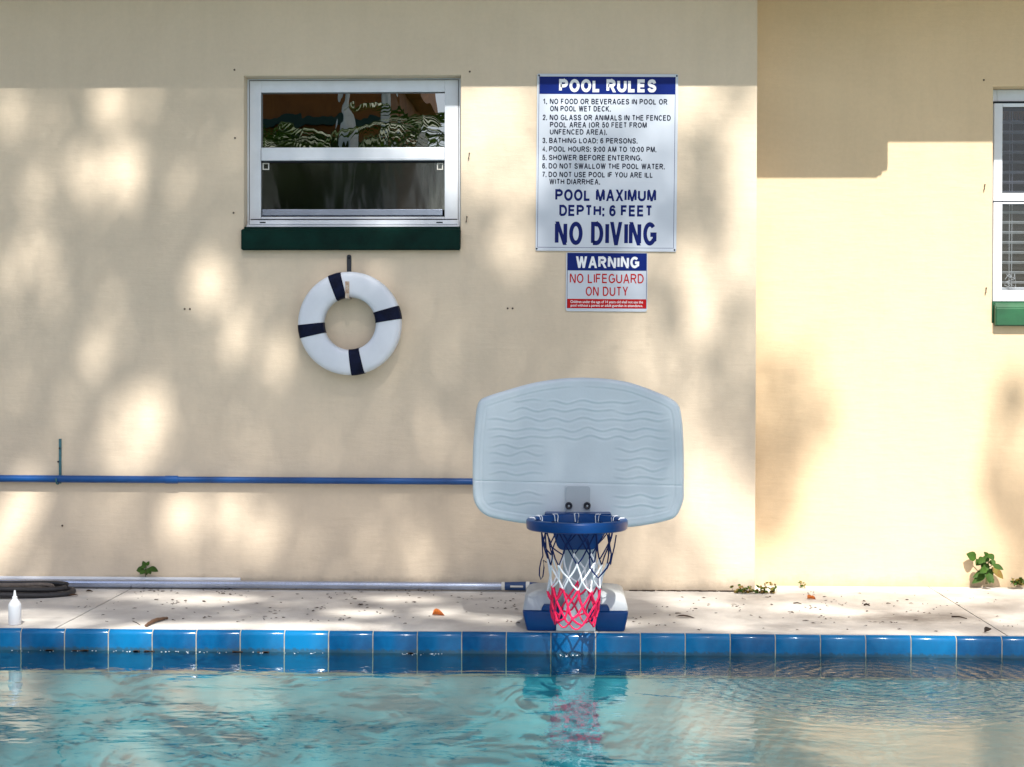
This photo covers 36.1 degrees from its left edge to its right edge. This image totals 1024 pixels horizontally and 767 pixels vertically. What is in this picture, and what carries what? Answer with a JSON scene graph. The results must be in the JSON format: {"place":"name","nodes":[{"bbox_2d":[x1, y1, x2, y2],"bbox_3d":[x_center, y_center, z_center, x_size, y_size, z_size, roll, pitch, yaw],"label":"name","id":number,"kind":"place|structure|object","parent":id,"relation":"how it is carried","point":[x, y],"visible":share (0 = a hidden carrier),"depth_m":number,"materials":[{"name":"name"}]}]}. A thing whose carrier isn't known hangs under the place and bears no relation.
{"place":"outdoors","nodes":[
{"label":"outdoors","id":0,"kind":"place"},
{"bbox_2d":[0,628,1023,766],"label":"pool shell","id":1,"kind":"object","parent":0,"point":[380,699],"visible":0.98,"depth_m":5.71,"materials":[{"name":"tile"}]},
{"bbox_2d":[0,586,1023,635],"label":"pool deck","id":2,"kind":"structure","parent":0,"point":[1002,614],"depth_m":6.20,"materials":[{"name":"concrete"}]},
{"bbox_2d":[8,590,20,624],"bbox_3d":[-1.847,0.831,5.844,0.047,0.128,0.047,0,1,2],"label":"squeeze bottle","id":3,"kind":"object","parent":2,"relation":"on","point":[14,611],"visible":1,"depth_m":5.83,"materials":[{"name":"white plastic"}]},
{"bbox_2d":[0,580,75,597],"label":"hose","id":4,"kind":"object","parent":2,"relation":"on","point":[39,589],"visible":1,"depth_m":6.53,"materials":[{"name":"black rubber"}]},
{"bbox_2d":[0,576,240,579],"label":"white pipe","id":5,"kind":"object","parent":2,"relation":"on","point":[121,578],"visible":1,"depth_m":6.80,"materials":[{"name":"white plastic"}]},
{"bbox_2d":[136,561,157,576],"bbox_3d":[-1.572,0.818,6.789,0.101,0.099,0.041,0,1,2],"label":"seedling","id":6,"kind":"object","parent":2,"relation":"on","point":[149,570],"visible":1,"depth_m":6.79,"materials":[{"name":"green plant"}]},
{"bbox_2d":[144,617,167,626],"bbox_3d":[-1.335,0.887,5.878,0.027,0.016,0.179,0,1,14],"label":"seed pod","id":7,"kind":"object","parent":2,"relation":"on","point":[155,620],"visible":1,"depth_m":5.88,"materials":[{"name":"brown plant"}]},
{"bbox_2d":[0,579,536,590],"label":"skimmer pole","id":8,"kind":"object","parent":2,"relation":"on","point":[390,585],"visible":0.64,"depth_m":6.74,"materials":[{"name":"silver metal"}]},
{"bbox_2d":[432,608,444,615],"bbox_3d":[-0.286,0.886,6.072,0.042,0.030,0.042,1,1,35],"label":"fallen leaf","id":9,"kind":"object","parent":2,"relation":"on","point":[436,611],"visible":1,"depth_m":6.07,"materials":[{"name":"orange plant"}]},
{"bbox_2d":[40,588,1017,629],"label":"leaf litter","id":10,"kind":"object","parent":2,"relation":"on","point":[503,608],"visible":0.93,"depth_m":6.28,"materials":[{"name":"brown plant"}]},
{"bbox_2d":[473,377,683,630],"bbox_3d":[0.245,0.440,5.781,0.653,0.923,0.747,0,1,-33],"label":"basketball hoop","id":11,"kind":"object","parent":2,"relation":"on","point":[579,468],"visible":1,"depth_m":5.76,"materials":[{"name":"plastic"}]},
{"bbox_2d":[629,590,752,591],"bbox_3d":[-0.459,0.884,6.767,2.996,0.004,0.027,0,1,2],"label":"dirt line","id":12,"kind":"object","parent":2,"relation":"on","point":[691,590],"visible":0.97,"depth_m":6.73,"materials":[{"name":"brown soil"}]},
{"bbox_2d":[730,582,776,592],"bbox_3d":[1.028,0.867,6.677,0.207,0.058,0.070,0,1,2],"label":"creeping weed","id":13,"kind":"object","parent":2,"relation":"on","point":[764,590],"visible":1,"depth_m":6.67,"materials":[{"name":"green plant"}]},
{"bbox_2d":[966,551,1002,583],"bbox_3d":[2.056,0.802,6.816,0.162,0.142,0.073,0,1,2],"label":"broadleaf weed","id":14,"kind":"object","parent":2,"relation":"on","point":[983,572],"visible":1,"depth_m":6.82,"materials":[{"name":"green plant"}]},
{"bbox_2d":[1010,577,1023,585],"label":"creeping weed","id":15,"kind":"object","parent":2,"relation":"on","point":[1020,580],"visible":1,"depth_m":6.81,"materials":[{"name":"green plant"}]},
{"bbox_2d":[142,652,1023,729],"bbox_3d":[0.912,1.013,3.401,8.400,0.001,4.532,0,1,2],"label":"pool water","id":16,"kind":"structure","parent":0,"point":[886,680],"depth_m":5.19,"materials":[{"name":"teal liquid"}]},
{"bbox_2d":[45,649,413,653],"bbox_3d":[-1.031,0.976,5.725,1.349,0.004,0.010,0,1,2],"label":"floating debris","id":17,"kind":"object","parent":16,"relation":"on","point":[154,651],"visible":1,"depth_m":5.73,"materials":[{"name":"brown plant"}]},
{"bbox_2d":[11,650,577,656],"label":"foam specks","id":18,"kind":"object","parent":16,"relation":"on","point":[311,653],"visible":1,"depth_m":5.70,"materials":[{"name":"white"}]},
{"label":"lawn","id":19,"kind":"structure","parent":0,"visible":0},
{"bbox_2d":[0,0,1023,590],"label":"house","id":20,"kind":"structure","parent":19,"relation":"on","point":[820,340],"depth_m":6.80,"materials":[{"name":"beige paint"}]},
{"bbox_2d":[55,439,61,484],"bbox_3d":[-1.963,0.339,6.798,0.016,0.198,0.053,0,1,2],"label":"pole hook","id":21,"kind":"object","parent":20,"relation":"attached to","point":[60,457],"visible":1,"depth_m":6.82,"materials":[{"name":"teal metal"}]},
{"bbox_2d":[0,475,472,484],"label":"pool pole","id":22,"kind":"object","parent":21,"relation":"hanging from","point":[190,479],"visible":0.87,"depth_m":6.76,"materials":[{"name":"blue metal"}]},
{"bbox_2d":[345,255,351,298],"bbox_3d":[-0.701,-0.458,6.723,0.023,0.192,0.096,0,1,2],"label":"wall hook","id":23,"kind":"object","parent":20,"relation":"attached to","point":[347,282],"depth_m":6.69,"materials":[{"name":"grey metal"}]},
{"bbox_2d":[298,272,401,375],"bbox_3d":[-0.693,-0.256,6.724,0.445,0.444,0.089,0,1,2],"label":"life ring","id":24,"kind":"object","parent":23,"relation":"hanging from","point":[321,298],"visible":1,"depth_m":6.68,"materials":[{"name":"plastic"}]},
{"bbox_2d":[241,78,460,249],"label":"window","id":25,"kind":"structure","parent":20,"relation":"in","point":[333,164],"depth_m":6.83,"materials":[{"name":"glass"}]},
{"bbox_2d":[536,74,677,251],"bbox_3d":[0.405,-0.944,6.722,0.601,0.756,0.006,1,1,2],"label":"pool rules sign","id":26,"kind":"object","parent":20,"relation":"attached to","point":[606,167],"visible":1,"depth_m":6.72,"materials":[{"name":"white metal"}]},
{"bbox_2d":[566,252,647,311],"bbox_3d":[0.405,-0.434,6.730,0.348,0.252,0.003,0,1,2],"label":"no lifeguard sign","id":27,"kind":"object","parent":20,"relation":"attached to","point":[608,281],"visible":1,"depth_m":6.73,"materials":[{"name":"white metal"}]},
{"bbox_2d":[992,90,1023,325],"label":"window","id":28,"kind":"structure","parent":20,"relation":"in","point":[1008,105],"depth_m":6.96,"materials":[{"name":"metal"}]}
]}

